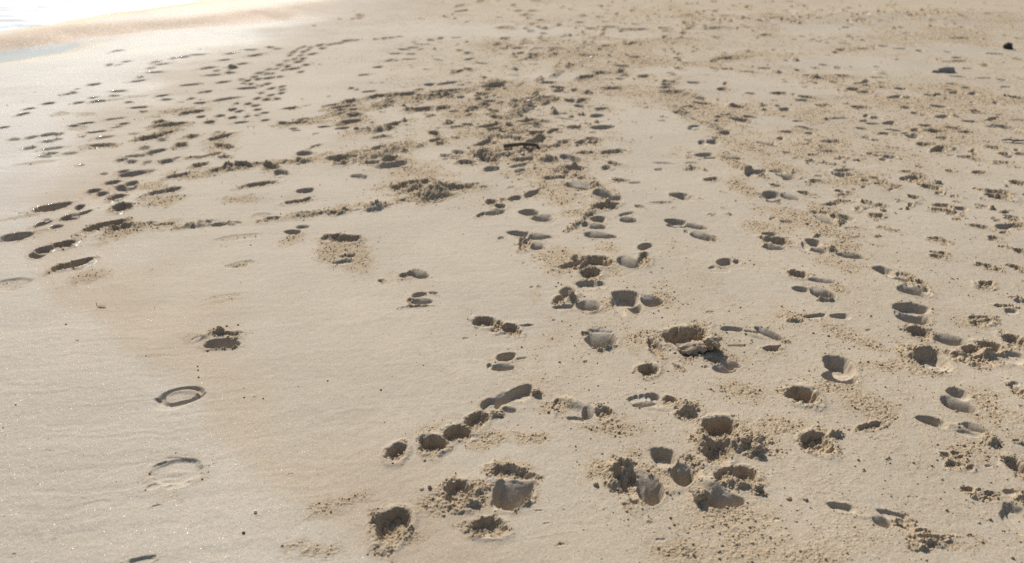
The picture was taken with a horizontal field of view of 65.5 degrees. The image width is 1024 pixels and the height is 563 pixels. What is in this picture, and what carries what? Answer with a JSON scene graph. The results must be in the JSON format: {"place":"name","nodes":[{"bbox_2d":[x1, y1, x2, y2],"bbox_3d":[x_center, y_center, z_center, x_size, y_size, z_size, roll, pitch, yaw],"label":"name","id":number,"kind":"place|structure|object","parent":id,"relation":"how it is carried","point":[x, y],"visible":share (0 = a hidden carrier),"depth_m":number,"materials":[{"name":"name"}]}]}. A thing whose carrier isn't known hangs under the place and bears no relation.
{"place":"outdoors","nodes":[
{"label":"outdoors","id":0,"kind":"place"},
{"bbox_2d":[0,43,79,61],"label":"pool water","id":1,"kind":"structure","parent":0,"point":[20,53],"depth_m":10.65,"materials":[{"name":"white liquid"}]},
{"bbox_2d":[0,0,201,30],"bbox_3d":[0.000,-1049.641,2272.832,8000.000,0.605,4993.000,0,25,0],"label":"sea","id":2,"kind":"structure","parent":0,"point":[16,14],"depth_m":14.23,"materials":[{"name":"liquid"}]},
{"bbox_2d":[0,0,1023,562],"bbox_3d":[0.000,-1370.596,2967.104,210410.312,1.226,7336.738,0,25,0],"label":"beach","id":3,"kind":"structure","parent":0,"point":[284,454],"depth_m":3.90,"materials":[{"name":"beige sand"}]},
{"bbox_2d":[2,11,1023,562],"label":"sand crumbs","id":4,"kind":"object","parent":3,"relation":"on","point":[976,349],"visible":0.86,"depth_m":4.94,"materials":[{"name":"beige sand"}]},
{"bbox_2d":[503,142,539,149],"bbox_3d":[0.076,-1.042,6.123,0.286,0.052,0.054,1,25,2],"label":"driftwood stick","id":5,"kind":"object","parent":3,"relation":"on","point":[536,145],"visible":1,"depth_m":6.12,"materials":[{"name":"brown wood"}]},
{"bbox_2d":[531,388,539,394],"bbox_3d":[0.089,0.416,3.011,0.032,0.029,0.027,13,28,26],"label":"sand clod","id":6,"kind":"object","parent":3,"relation":"on","point":[534,391],"visible":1,"depth_m":3.00,"materials":[{"name":"beige sand"}]},
{"bbox_2d":[691,489,703,500],"bbox_3d":[0.575,0.658,2.460,0.036,0.038,0.045,-8,26,-16],"label":"sand clod","id":7,"kind":"object","parent":3,"relation":"on","point":[697,494],"visible":1,"depth_m":2.45,"materials":[{"name":"beige sand"}]},
{"bbox_2d":[700,488,711,499],"bbox_3d":[0.599,0.662,2.472,0.041,0.046,0.029,16,29,31],"label":"sand clod","id":8,"kind":"object","parent":3,"relation":"on","point":[707,494],"visible":0.82,"depth_m":2.46,"materials":[{"name":"beige sand"}]},
{"bbox_2d":[703,334,719,351],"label":"rock","id":9,"kind":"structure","parent":3,"relation":"on","point":[711,341],"depth_m":3.29,"materials":[{"name":"beige stone"}]},
{"bbox_2d":[740,434,751,442],"bbox_3d":[0.796,0.533,2.710,0.036,0.035,0.037,13,28,26],"label":"sand clod","id":10,"kind":"object","parent":3,"relation":"on","point":[746,438],"visible":1,"depth_m":2.70,"materials":[{"name":"beige sand"}]},
{"bbox_2d":[750,442,762,451],"bbox_3d":[0.822,0.557,2.678,0.039,0.035,0.039,1,25,2],"label":"sand clod","id":11,"kind":"object","parent":3,"relation":"on","point":[755,446],"visible":1,"depth_m":2.67,"materials":[{"name":"beige sand"}]},
{"bbox_2d":[754,482,763,488],"bbox_3d":[0.778,0.644,2.508,0.026,0.023,0.027,-7,26,-14],"label":"sand clod","id":12,"kind":"object","parent":3,"relation":"on","point":[758,485],"visible":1,"depth_m":2.50,"materials":[{"name":"beige sand"}]},
{"bbox_2d":[937,66,954,72],"bbox_3d":[4.947,-2.401,9.092,0.208,0.108,0.159,-2,25,-12],"label":"rock","id":13,"kind":"object","parent":3,"relation":"on","point":[946,69],"visible":0.77,"depth_m":9.03,"materials":[{"name":"grey stone"}]},
{"bbox_2d":[1003,42,1012,48],"bbox_3d":[6.642,-3.150,10.662,0.160,0.109,0.102,16,18,-25],"label":"stone","id":14,"kind":"object","parent":3,"relation":"on","point":[1008,45],"visible":0.91,"depth_m":10.62,"materials":[{"name":"black stone"}]},
{"bbox_2d":[676,340,707,355],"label":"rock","id":15,"kind":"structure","parent":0,"point":[693,348],"depth_m":3.29,"materials":[{"name":"beige stone"}]},
{"bbox_2d":[1001,139,1023,141],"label":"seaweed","id":16,"kind":"object","parent":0,"point":[1015,140],"visible":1,"depth_m":6.29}
]}

